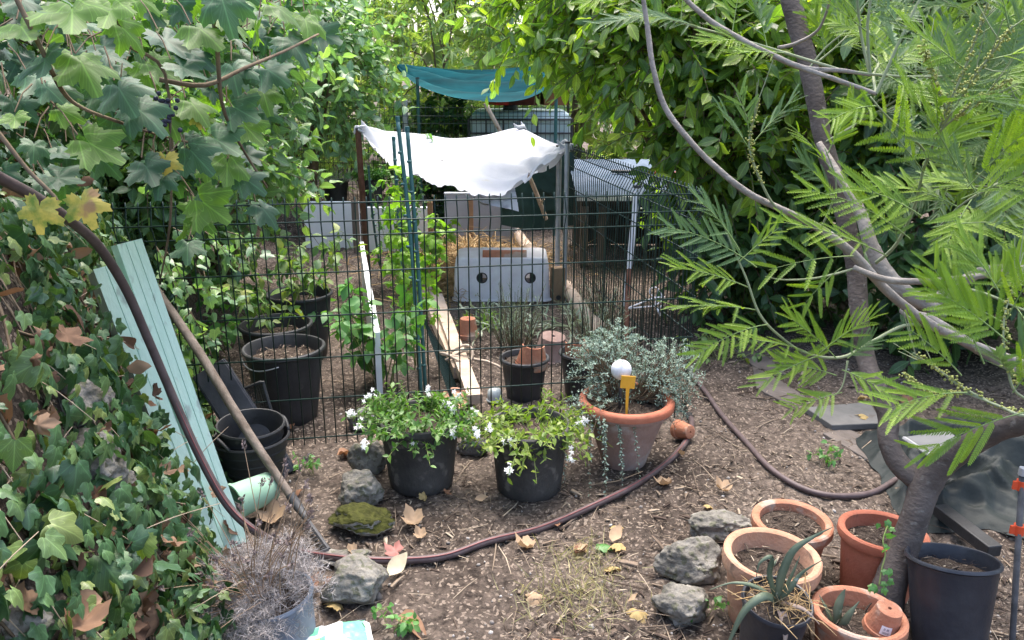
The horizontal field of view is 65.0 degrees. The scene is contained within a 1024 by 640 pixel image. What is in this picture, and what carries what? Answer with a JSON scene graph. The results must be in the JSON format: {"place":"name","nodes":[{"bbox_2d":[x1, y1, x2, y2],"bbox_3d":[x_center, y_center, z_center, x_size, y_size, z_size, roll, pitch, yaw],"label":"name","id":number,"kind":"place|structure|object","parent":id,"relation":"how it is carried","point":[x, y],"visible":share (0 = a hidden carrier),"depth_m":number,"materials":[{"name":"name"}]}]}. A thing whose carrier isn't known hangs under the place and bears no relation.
{"place":"outdoors","nodes":[
{"label":"outdoors","id":0,"kind":"place"},
{"bbox_2d":[212,232,327,332],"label":"raspberry plant","id":1,"kind":"object","parent":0,"point":[252,310],"visible":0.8,"depth_m":3.89,"materials":[{"name":"green plant"}]},
{"bbox_2d":[0,16,1023,639],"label":"ground","id":2,"kind":"structure","parent":0,"point":[472,608],"depth_m":3.07,"materials":[{"name":"soil"}]},
{"bbox_2d":[0,603,54,639],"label":"rock","id":3,"kind":"object","parent":2,"relation":"on","point":[16,616],"visible":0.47,"depth_m":1.33,"materials":[{"name":"stone"}]},
{"bbox_2d":[58,379,115,427],"bbox_3d":[-1.008,0.201,1.810,0.189,0.152,0.174,0,17,0],"label":"rock","id":4,"kind":"object","parent":2,"relation":"on","point":[91,393],"visible":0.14,"depth_m":1.80,"materials":[{"name":"stone"}]},
{"bbox_2d":[0,0,188,172],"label":"broadleaf shrub","id":5,"kind":"object","parent":2,"relation":"on","point":[54,127],"visible":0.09,"depth_m":3.30,"materials":[{"name":"green plant"}]},
{"bbox_2d":[74,427,128,489],"bbox_3d":[-0.949,0.324,1.782,0.205,0.166,0.152,12,21,34],"label":"rock","id":6,"kind":"object","parent":2,"relation":"on","point":[115,468],"visible":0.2,"depth_m":1.76,"materials":[{"name":"stone"}]},
{"bbox_2d":[0,131,237,639],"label":"dry leaves","id":7,"kind":"object","parent":2,"relation":"on","point":[43,422],"visible":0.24,"depth_m":1.67,"materials":[{"name":"brown plant"}]},
{"bbox_2d":[82,511,157,614],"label":"bramble","id":8,"kind":"object","parent":2,"relation":"on","point":[112,571],"visible":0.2,"depth_m":1.53,"materials":[{"name":"green plant"}]},
{"bbox_2d":[0,196,243,638],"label":"dry stalks","id":9,"kind":"object","parent":2,"relation":"on","point":[64,437],"visible":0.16,"depth_m":1.77,"materials":[{"name":"plant"}]},
{"bbox_2d":[0,120,248,639],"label":"ivy","id":10,"kind":"object","parent":2,"relation":"on","point":[63,525],"depth_m":1.73,"materials":[{"name":"plant"}]},
{"bbox_2d":[87,266,223,549],"bbox_3d":[-1.104,0.306,2.514,0.359,0.968,0.088,6,18,18],"label":"painted board","id":11,"kind":"object","parent":2,"relation":"on","point":[111,295],"visible":0.4,"depth_m":2.46,"materials":[{"name":"green paint"}]},
{"bbox_2d":[0,0,342,284],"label":"grape vine","id":12,"kind":"object","parent":2,"relation":"on","point":[125,115],"visible":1,"depth_m":1.93,"materials":[{"name":"green plant"}]},
{"bbox_2d":[111,238,247,548],"bbox_3d":[-1.058,0.267,2.586,0.351,1.051,0.091,6,18,18],"label":"painted board","id":13,"kind":"object","parent":2,"relation":"on","point":[133,261],"visible":0.72,"depth_m":2.54,"materials":[{"name":"green paint"}]},
{"bbox_2d":[78,76,289,288],"bbox_3d":[-1.865,-0.669,4.280,1.387,1.273,1.441,0,17,0],"label":"broadleaf shrub","id":14,"kind":"object","parent":2,"relation":"on","point":[135,191],"visible":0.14,"depth_m":4.01,"materials":[{"name":"green plant"}]},
{"bbox_2d":[154,227,274,413],"bbox_3d":[-1.269,0.079,3.189,0.641,0.902,0.345,3,17,11],"label":"creeper","id":15,"kind":"object","parent":2,"relation":"on","point":[210,300],"visible":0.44,"depth_m":3.13,"materials":[{"name":"green plant"}]},
{"bbox_2d":[75,0,356,297],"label":"broadleaf shrub","id":16,"kind":"object","parent":2,"relation":"on","point":[280,187],"visible":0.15,"depth_m":5.06,"materials":[{"name":"green plant"}]},
{"bbox_2d":[147,440,339,639],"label":"lavender pot","id":17,"kind":"object","parent":2,"relation":"on","point":[270,602],"visible":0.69,"depth_m":2.10,"materials":[{"name":"grey plastic"}]},
{"bbox_2d":[158,285,330,551],"bbox_3d":[-0.959,0.297,2.849,1.037,0.733,0.113,15,22,40],"label":"wooden pole","id":18,"kind":"object","parent":2,"relation":"on","point":[222,390],"visible":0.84,"depth_m":2.89,"materials":[{"name":"brown wood"}]},
{"bbox_2d":[193,359,296,476],"bbox_3d":[-1.062,0.415,3.203,0.468,0.489,0.154,10,20,31],"label":"planter trough","id":19,"kind":"object","parent":2,"relation":"on","point":[240,395],"visible":0.41,"depth_m":3.18,"materials":[{"name":"black plastic"}]},
{"bbox_2d":[212,415,289,482],"bbox_3d":[-0.994,0.509,3.083,0.288,0.228,0.288,0,17,0],"label":"bucket","id":20,"kind":"object","parent":2,"relation":"on","point":[234,465],"visible":0.57,"depth_m":2.98,"materials":[{"name":"black plastic"}]},
{"bbox_2d":[215,408,285,450],"bbox_3d":[-0.995,0.486,3.081,0.256,0.205,0.256,2,20,-1],"label":"bucket","id":21,"kind":"object","parent":20,"relation":"in","point":[273,422],"visible":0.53,"depth_m":3.10,"materials":[{"name":"black plastic"}]},
{"bbox_2d":[228,472,279,516],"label":"plastic pot","id":22,"kind":"object","parent":2,"relation":"on","point":[241,488],"visible":0.61,"depth_m":2.78,"materials":[{"name":"plastic"}]},
{"bbox_2d":[188,259,322,315],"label":"leafy plant","id":23,"kind":"object","parent":2,"relation":"on","point":[210,271],"visible":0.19,"depth_m":5.13,"materials":[{"name":"green plant"}]},
{"bbox_2d":[181,278,335,359],"bbox_3d":[-1.429,-0.009,4.532,0.887,0.376,0.815,-4,17,-12],"label":"leafy plant","id":24,"kind":"object","parent":2,"relation":"on","point":[231,331],"visible":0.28,"depth_m":4.32,"materials":[{"name":"green plant"}]},
{"bbox_2d":[238,313,312,344],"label":"raspberry pot","id":25,"kind":"object","parent":2,"relation":"on","point":[243,329],"visible":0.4,"depth_m":4.03,"materials":[{"name":"black plastic"}]},
{"bbox_2d":[241,334,325,425],"bbox_3d":[-1.015,0.280,3.623,0.364,0.345,0.366,0,17,0],"label":"raspberry pot","id":26,"kind":"object","parent":2,"relation":"on","point":[256,344],"visible":0.75,"depth_m":3.53,"materials":[{"name":"black plastic"}]},
{"bbox_2d":[265,284,332,356],"bbox_3d":[-1.165,0.020,4.451,0.360,0.360,0.361,0,17,0],"label":"raspberry pot","id":27,"kind":"object","parent":2,"relation":"on","point":[321,307],"visible":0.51,"depth_m":4.35,"materials":[{"name":"black plastic"}]},
{"bbox_2d":[270,223,367,299],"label":"raspberry plant","id":28,"kind":"object","parent":27,"relation":"in","point":[284,265],"visible":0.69,"depth_m":4.27,"materials":[{"name":"green plant"}]},
{"bbox_2d":[261,4,375,196],"bbox_3d":[-2.564,-2.815,8.716,2.327,3.701,1.998,0,17,0],"label":"oleander shrub","id":29,"kind":"object","parent":2,"relation":"on","point":[332,170],"visible":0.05,"depth_m":8.95,"materials":[{"name":"green plant"}]},
{"bbox_2d":[303,201,360,248],"bbox_3d":[-1.605,-0.849,7.186,0.490,0.420,0.050,0,17,0],"label":"insulation panel","id":30,"kind":"object","parent":2,"relation":"on","point":[327,229],"visible":0.38,"depth_m":7.16,"materials":[{"name":"plastic"}]},
{"bbox_2d":[317,170,351,200],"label":"flower pot","id":31,"kind":"object","parent":2,"relation":"on","point":[339,191],"visible":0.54,"depth_m":7.64,"materials":[{"name":"black plastic"}]},
{"bbox_2d":[306,618,372,639],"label":"compost bag","id":32,"kind":"object","parent":2,"relation":"on","point":[350,630],"visible":0.91,"depth_m":2.20,"materials":[{"name":"white"}]},
{"bbox_2d":[261,0,419,207],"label":"broadleaf shrub","id":33,"kind":"object","parent":2,"relation":"on","point":[351,33],"visible":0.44,"depth_m":6.99,"materials":[{"name":"green plant"}]},
{"bbox_2d":[0,171,694,564],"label":"garden hose","id":34,"kind":"object","parent":2,"relation":"on","point":[78,227],"visible":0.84,"depth_m":2.40,"materials":[{"name":"rubber"}]},
{"bbox_2d":[319,553,388,604],"bbox_3d":[-0.469,0.791,2.400,0.197,0.158,0.143,0,17,0],"label":"rock","id":35,"kind":"object","parent":2,"relation":"on","point":[361,578],"visible":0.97,"depth_m":2.35,"materials":[{"name":"stone"}]},
{"bbox_2d":[327,502,394,535],"bbox_3d":[-0.514,0.685,2.747,0.234,0.103,0.166,0,17,0],"label":"rock","id":36,"kind":"object","parent":2,"relation":"on","point":[363,519],"visible":1,"depth_m":2.71,"materials":[{"name":"stone"}]},
{"bbox_2d":[338,469,384,505],"bbox_3d":[-0.546,0.620,2.929,0.167,0.151,0.129,0,17,0],"label":"rock","id":37,"kind":"object","parent":2,"relation":"on","point":[363,485],"visible":0.84,"depth_m":2.89,"materials":[{"name":"stone"}]},
{"bbox_2d":[355,128,370,274],"bbox_3d":[-1.114,-0.858,6.012,0.065,1.126,0.050,0,17,0],"label":"metal post","id":38,"kind":"object","parent":2,"relation":"on","point":[358,138],"visible":0.83,"depth_m":5.95,"materials":[{"name":"metal"}]},
{"bbox_2d":[347,441,385,474],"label":"rock","id":39,"kind":"object","parent":2,"relation":"on","point":[373,460],"visible":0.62,"depth_m":3.13,"materials":[{"name":"stone"}]},
{"bbox_2d":[360,242,382,397],"bbox_3d":[-0.863,-0.092,4.848,0.033,0.342,2.181,-4,17,-11],"label":"pole","id":40,"kind":"object","parent":2,"relation":"on","point":[365,279],"visible":0.6,"depth_m":4.06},
{"bbox_2d":[321,277,439,388],"bbox_3d":[-0.635,0.099,3.865,0.581,0.554,0.481,0,17,0],"label":"leafy plant","id":41,"kind":"object","parent":2,"relation":"on","point":[368,330],"visible":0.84,"depth_m":3.85,"materials":[{"name":"green plant"}]},
{"bbox_2d":[371,602,419,637],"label":"weed","id":42,"kind":"object","parent":2,"relation":"on","point":[405,627],"visible":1,"depth_m":2.23,"materials":[{"name":"green plant"}]},
{"bbox_2d":[367,207,427,251],"bbox_3d":[-1.011,-0.798,7.097,0.580,0.400,0.050,0,17,0],"label":"insulation panel","id":43,"kind":"object","parent":2,"relation":"on","point":[372,246],"visible":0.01,"depth_m":7.06,"materials":[{"name":"plastic"}]},
{"bbox_2d":[365,133,434,255],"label":"tomato plant","id":44,"kind":"object","parent":2,"relation":"on","point":[382,227],"visible":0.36,"depth_m":6.42,"materials":[{"name":"green plant"}]},
{"bbox_2d":[109,189,704,445],"bbox_3d":[-0.340,0.009,3.252,2.288,1.021,0.041,-3,17,-9],"label":"fence","id":45,"kind":"object","parent":2,"relation":"on","point":[425,268],"visible":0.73,"depth_m":3.23,"materials":[{"name":"black metal"}]},
{"bbox_2d":[395,116,422,397],"bbox_3d":[-0.481,-0.284,3.817,0.034,1.315,0.276,-7,18,-21],"label":"garden stake","id":46,"kind":"object","parent":2,"relation":"on","point":[404,183],"visible":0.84,"depth_m":3.79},
{"bbox_2d":[359,215,461,289],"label":"melon vine","id":47,"kind":"object","parent":2,"relation":"on","point":[452,237],"visible":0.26,"depth_m":5.77,"materials":[{"name":"green plant"}]},
{"bbox_2d":[341,380,484,496],"bbox_3d":[-0.349,0.442,3.017,0.505,0.374,0.557,-13,21,-36],"label":"flower pot","id":48,"kind":"object","parent":2,"relation":"on","point":[418,437],"visible":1,"depth_m":2.94,"materials":[{"name":"black plastic"}]},
{"bbox_2d":[372,165,455,367],"bbox_3d":[-0.545,-0.257,4.174,0.361,1.052,0.421,15,23,40],"label":"melon vine","id":49,"kind":"object","parent":2,"relation":"on","point":[393,190],"visible":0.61,"depth_m":4.12,"materials":[{"name":"green plant"}]},
{"bbox_2d":[405,126,426,390],"bbox_3d":[-0.454,-0.267,3.833,0.028,1.271,0.149,-8,19,-25],"label":"garden stake","id":50,"kind":"object","parent":2,"relation":"on","point":[412,192],"visible":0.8,"depth_m":3.81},
{"bbox_2d":[366,87,470,221],"bbox_3d":[-0.741,-1.578,8.345,1.612,1.760,1.304,0,17,0],"label":"oleander shrub","id":51,"kind":"object","parent":2,"relation":"on","point":[432,102],"visible":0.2,"depth_m":8.23,"materials":[{"name":"green plant"}]},
{"bbox_2d":[415,77,422,199],"bbox_3d":[-0.902,-1.608,7.874,0.038,1.472,0.040,0,17,0],"label":"net pole","id":52,"kind":"object","parent":2,"relation":"on","point":[418,105],"visible":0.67,"depth_m":7.74,"materials":[{"name":"metal"}]},
{"bbox_2d":[397,64,544,101],"bbox_3d":[-0.400,-2.358,7.952,1.554,0.345,1.412,0,17,0],"label":"teal net","id":53,"kind":"object","parent":52,"relation":"hanging from","point":[467,84],"visible":0.84,"depth_m":7.87,"materials":[{"name":"fabric"}]},
{"bbox_2d":[271,100,570,231],"bbox_3d":[-0.888,-1.459,7.750,2.882,1.278,0.101,1,17,3],"label":"fence","id":54,"kind":"object","parent":2,"relation":"on","point":[404,123],"visible":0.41,"depth_m":7.59,"materials":[{"name":"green metal"}]},
{"bbox_2d":[417,283,457,378],"bbox_3d":[-0.469,-0.019,5.022,0.086,0.062,2.007,-4,17,-12],"label":"plank","id":55,"kind":"object","parent":2,"relation":"on","point":[443,342],"visible":0.21,"depth_m":4.58,"materials":[{"name":"brown wood"}]},
{"bbox_2d":[432,293,482,404],"bbox_3d":[-0.332,0.105,4.477,0.072,0.066,1.724,-3,17,-10],"label":"plank","id":56,"kind":"object","parent":55,"relation":"on","point":[464,362],"visible":0.69,"depth_m":4.14,"materials":[{"name":"brown wood"}]},
{"bbox_2d":[424,320,463,420],"bbox_3d":[-0.317,0.267,3.950,0.118,0.422,0.880,-5,18,-15],"label":"plank","id":57,"kind":"object","parent":2,"relation":"on","point":[444,366],"visible":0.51,"depth_m":4.03,"materials":[{"name":"brown wood"}]},
{"bbox_2d":[355,0,533,199],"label":"oleander shrub","id":58,"kind":"object","parent":2,"relation":"on","point":[440,27],"visible":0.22,"depth_m":9.17,"materials":[{"name":"green plant"}]},
{"bbox_2d":[70,0,840,167],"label":"woodland","id":59,"kind":"object","parent":2,"relation":"on","point":[429,57],"visible":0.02,"depth_m":13.16,"materials":[{"name":"plant"}]},
{"bbox_2d":[328,225,612,320],"bbox_3d":[-0.396,-0.502,6.544,2.247,0.485,2.652,12,21,35],"label":"straw","id":60,"kind":"object","parent":2,"relation":"on","point":[451,256],"visible":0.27,"depth_m":6.62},
{"bbox_2d":[444,192,516,242],"bbox_3d":[-0.285,-0.943,7.429,0.670,0.472,0.058,0,17,0],"label":"insulation panel","id":61,"kind":"object","parent":2,"relation":"on","point":[463,212],"visible":0.38,"depth_m":7.40,"materials":[{"name":"plastic"}]},
{"bbox_2d":[452,248,551,301],"bbox_3d":[-0.070,-0.328,5.641,0.688,0.304,0.391,0,17,0],"label":"storage box","id":62,"kind":"object","parent":2,"relation":"on","point":[495,275],"visible":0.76,"depth_m":5.47,"materials":[{"name":"grey plastic"}]},
{"bbox_2d":[468,105,572,228],"bbox_3d":[0.082,-1.635,8.409,1.020,1.190,1.042,0,17,0],"label":"water tank","id":63,"kind":"object","parent":2,"relation":"on","point":[526,122],"visible":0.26,"depth_m":7.83,"materials":[{"name":"plastic"}]},
{"bbox_2d":[499,349,549,402],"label":"flower pot","id":64,"kind":"object","parent":2,"relation":"on","point":[516,379],"visible":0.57,"depth_m":3.80,"materials":[{"name":"black plastic"}]},
{"bbox_2d":[515,344,547,372],"bbox_3d":[0.095,0.183,3.768,0.157,0.115,0.072,5,24,-2],"label":"pot shard","id":65,"kind":"object","parent":64,"relation":"in","point":[526,355],"visible":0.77,"depth_m":3.75,"materials":[{"name":"ceramic"}]},
{"bbox_2d":[461,388,611,501],"bbox_3d":[0.086,0.486,2.995,0.584,0.326,0.591,0,17,0],"label":"flower pot","id":66,"kind":"object","parent":2,"relation":"on","point":[528,446],"visible":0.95,"depth_m":2.94,"materials":[{"name":"black plastic"}]},
{"bbox_2d":[536,331,565,364],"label":"pot","id":67,"kind":"object","parent":2,"relation":"on","point":[556,356],"visible":0.44,"depth_m":4.35,"materials":[{"name":"ceramic"}]},
{"bbox_2d":[555,145,561,265],"bbox_3d":[0.324,-0.704,5.662,0.045,1.036,0.047,0,17,0],"label":"metal post","id":68,"kind":"object","parent":2,"relation":"on","point":[558,209],"visible":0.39,"depth_m":5.63,"materials":[{"name":"metal"}]},
{"bbox_2d":[353,120,576,195],"bbox_3d":[-0.361,-1.196,5.649,1.403,0.389,1.893,-5,18,-15],"label":"white sheet","id":69,"kind":"object","parent":68,"relation":"hanging from","point":[501,162],"visible":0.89,"depth_m":5.65,"materials":[{"name":"fabric"}]},
{"bbox_2d":[466,0,652,158],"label":"oleander shrub","id":70,"kind":"object","parent":2,"relation":"on","point":[574,108],"visible":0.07,"depth_m":9.21,"materials":[{"name":"green plant"}]},
{"bbox_2d":[562,141,569,300],"bbox_3d":[0.360,-0.647,5.397,0.038,1.081,0.040,0,17,0],"label":"metal post","id":71,"kind":"object","parent":2,"relation":"on","point":[566,171],"visible":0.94,"depth_m":5.33,"materials":[{"name":"metal"}]},
{"bbox_2d":[493,547,654,638],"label":"dry grass","id":72,"kind":"structure","parent":2,"relation":"on","point":[579,590],"depth_m":2.38,"materials":[{"name":"plant"}]},
{"bbox_2d":[532,528,631,583],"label":"dry grass","id":73,"kind":"structure","parent":2,"relation":"on","point":[577,557],"depth_m":2.59,"materials":[{"name":"plant"}]},
{"bbox_2d":[558,345,608,400],"bbox_3d":[0.346,0.258,3.906,0.244,0.230,0.244,0,17,0],"label":"flower pot","id":74,"kind":"object","parent":2,"relation":"on","point":[566,361],"visible":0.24,"depth_m":3.83,"materials":[{"name":"black plastic"}]},
{"bbox_2d":[553,276,637,346],"bbox_3d":[0.461,-0.002,4.381,0.478,0.445,0.452,7,18,21],"label":"rosemary","id":75,"kind":"object","parent":2,"relation":"on","point":[586,329],"visible":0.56,"depth_m":4.41,"materials":[{"name":"green plant"}]},
{"bbox_2d":[198,249,1023,639],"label":"wood chip litter","id":76,"kind":"object","parent":2,"relation":"on","point":[634,565],"visible":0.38,"depth_m":2.79,"materials":[{"name":"wood"}]},
{"bbox_2d":[571,159,690,265],"bbox_3d":[1.150,-0.922,6.811,1.300,0.761,1.135,0,17,0],"label":"shelter","id":77,"kind":"object","parent":2,"relation":"on","point":[641,162],"visible":0.18,"depth_m":6.79,"materials":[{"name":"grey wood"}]},
{"bbox_2d":[500,152,574,228],"bbox_3d":[0.213,-1.135,6.923,0.639,0.692,0.104,0,17,0],"label":"green tarpaulin","id":78,"kind":"object","parent":77,"relation":"hanging from","point":[545,182],"visible":0.45,"depth_m":6.95,"materials":[{"name":"fabric"}]},
{"bbox_2d":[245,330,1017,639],"bbox_3d":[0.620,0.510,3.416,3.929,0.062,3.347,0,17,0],"label":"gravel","id":79,"kind":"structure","parent":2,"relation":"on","point":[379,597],"depth_m":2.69,"materials":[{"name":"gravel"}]},
{"bbox_2d":[623,185,640,355],"bbox_3d":[0.622,-0.229,4.306,0.067,0.934,0.388,4,17,13],"label":"metal post","id":80,"kind":"object","parent":2,"relation":"on","point":[627,318],"visible":0.61,"depth_m":4.35,"materials":[{"name":"metal"}]},
{"bbox_2d":[563,317,705,496],"bbox_3d":[0.484,0.389,3.159,0.596,0.718,0.626,0,17,0],"label":"potted plant","id":81,"kind":"object","parent":2,"relation":"on","point":[630,437],"visible":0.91,"depth_m":3.15,"materials":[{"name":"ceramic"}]},
{"bbox_2d":[567,145,708,409],"bbox_3d":[0.603,-0.383,4.534,0.041,1.021,2.246,-3,17,-10],"label":"fence","id":82,"kind":"object","parent":2,"relation":"on","point":[632,193],"visible":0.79,"depth_m":4.30,"materials":[{"name":"black metal"}]},
{"bbox_2d":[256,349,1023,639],"bbox_3d":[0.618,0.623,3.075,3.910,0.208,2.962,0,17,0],"label":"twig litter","id":83,"kind":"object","parent":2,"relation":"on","point":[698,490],"visible":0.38,"depth_m":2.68,"materials":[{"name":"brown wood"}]},
{"bbox_2d":[651,582,708,626],"bbox_3d":[0.483,0.824,2.325,0.149,0.121,0.136,9,19,26],"label":"rock","id":84,"kind":"object","parent":2,"relation":"on","point":[684,604],"visible":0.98,"depth_m":2.28,"materials":[{"name":"stone"}]},
{"bbox_2d":[443,0,928,327],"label":"laurel tree","id":85,"kind":"object","parent":2,"relation":"on","point":[548,31],"visible":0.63,"depth_m":4.55,"materials":[{"name":"green plant"}]},
{"bbox_2d":[653,536,721,585],"bbox_3d":[0.559,0.748,2.516,0.192,0.146,0.171,11,20,31],"label":"rock","id":86,"kind":"object","parent":2,"relation":"on","point":[693,561],"visible":0.97,"depth_m":2.47,"materials":[{"name":"stone"}]},
{"bbox_2d":[688,509,751,541],"bbox_3d":[0.708,0.702,2.717,0.222,0.099,0.139,7,18,23],"label":"rock","id":87,"kind":"object","parent":2,"relation":"on","point":[720,525],"visible":0.75,"depth_m":2.69,"materials":[{"name":"stone"}]},
{"bbox_2d":[676,327,780,365],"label":"weed","id":88,"kind":"object","parent":2,"relation":"on","point":[740,355],"visible":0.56,"depth_m":4.40,"materials":[{"name":"green plant"}]},
{"bbox_2d":[722,527,822,629],"bbox_3d":[0.728,0.762,2.296,0.272,0.225,0.272,2,19,-1],"label":"flower pot","id":89,"kind":"object","parent":2,"relation":"on","point":[745,551],"visible":0.6,"depth_m":2.30,"materials":[{"name":"ceramic"}]},
{"bbox_2d":[710,527,836,639],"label":"potted plant","id":90,"kind":"object","parent":2,"relation":"on","point":[779,606],"visible":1,"depth_m":2.02,"materials":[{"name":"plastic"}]},
{"bbox_2d":[752,366,805,404],"bbox_3d":[1.294,0.335,4.057,0.164,0.041,0.548,-3,17,-11],"label":"flagstone","id":91,"kind":"object","parent":2,"relation":"on","point":[781,388],"visible":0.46,"depth_m":3.97,"materials":[{"name":"stone"}]},
{"bbox_2d":[682,357,898,498],"bbox_3d":[1.026,0.435,3.663,0.480,0.044,1.546,-7,18,-23],"label":"garden hose","id":92,"kind":"object","parent":2,"relation":"on","point":[796,485],"visible":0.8,"depth_m":3.07,"materials":[{"name":"rubber"}]},
{"bbox_2d":[750,499,833,557],"bbox_3d":[0.870,0.705,2.530,0.248,0.198,0.248,1,19,0],"label":"flower pot","id":93,"kind":"object","parent":2,"relation":"on","point":[800,520],"visible":0.54,"depth_m":2.52,"materials":[{"name":"ceramic"}]},
{"bbox_2d":[570,0,1023,612],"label":"mimosa tree","id":94,"kind":"object","parent":2,"relation":"on","point":[992,74],"visible":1,"depth_m":1.77,"materials":[{"name":"green plant"}]},
{"bbox_2d":[632,0,1023,376],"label":"laurel tree","id":95,"kind":"object","parent":2,"relation":"on","point":[901,257],"visible":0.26,"depth_m":4.51,"materials":[{"name":"green plant"}]},
{"bbox_2d":[805,402,877,429],"bbox_3d":[1.536,0.437,3.638,0.331,0.037,0.231,-3,17,-11],"label":"flagstone","id":96,"kind":"object","parent":2,"relation":"on","point":[845,417],"visible":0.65,"depth_m":3.60,"materials":[{"name":"grey stone"}]},
{"bbox_2d":[823,430,868,462],"bbox_3d":[1.461,0.533,3.394,0.159,0.042,0.286,-7,18,-21],"label":"flagstone","id":97,"kind":"object","parent":2,"relation":"on","point":[843,436],"visible":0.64,"depth_m":3.43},
{"bbox_2d":[811,585,908,639],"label":"flower pot","id":98,"kind":"object","parent":2,"relation":"on","point":[850,607],"visible":0.81,"depth_m":2.13,"materials":[{"name":"ceramic"}]},
{"bbox_2d":[862,599,902,637],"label":"pot","id":99,"kind":"object","parent":98,"relation":"on","point":[882,618],"visible":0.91,"depth_m":2.07,"materials":[{"name":"ceramic"}]},
{"bbox_2d":[867,519,895,595],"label":"ivy sprig","id":100,"kind":"object","parent":2,"relation":"on","point":[888,572],"visible":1,"depth_m":2.10,"materials":[{"name":"green plant"}]},
{"bbox_2d":[837,510,930,603],"bbox_3d":[1.100,0.728,2.416,0.256,0.220,0.256,2,15,-1],"label":"flower pot","id":101,"kind":"object","parent":2,"relation":"on","point":[861,546],"visible":0.57,"depth_m":2.39,"materials":[{"name":"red ceramic"}]},
{"bbox_2d":[759,0,1023,224],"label":"laurel tree","id":102,"kind":"object","parent":2,"relation":"on","point":[835,59],"visible":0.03,"depth_m":4.20,"materials":[{"name":"green plant"}]},
{"bbox_2d":[855,414,1023,555],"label":"plastic film","id":103,"kind":"object","parent":2,"relation":"on","point":[976,496],"visible":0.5,"depth_m":2.89,"materials":[{"name":"plastic"}]},
{"bbox_2d":[902,431,956,455],"bbox_3d":[1.519,0.453,2.855,0.168,0.090,0.340,3,17,10],"label":"grey board","id":104,"kind":"object","parent":103,"relation":"on","point":[922,439],"visible":0.38,"depth_m":2.92,"materials":[{"name":"metal"}]},
{"bbox_2d":[904,542,1003,639],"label":"flower pot","id":105,"kind":"object","parent":2,"relation":"on","point":[953,588],"visible":1,"depth_m":2.09,"materials":[{"name":"black plastic"}]},
{"bbox_2d":[1009,466,1023,639],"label":"clip stake","id":106,"kind":"object","parent":2,"relation":"on","point":[1016,529],"visible":1,"depth_m":2.02,"materials":[{"name":"metal"}]},
{"bbox_2d":[477,281,546,350],"bbox_3d":[0.020,-0.033,4.562,0.373,0.397,0.408,8,19,24],"label":"rosemary","id":107,"kind":"object","parent":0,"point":[516,337],"visible":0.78,"depth_m":4.57,"materials":[{"name":"green plant"}]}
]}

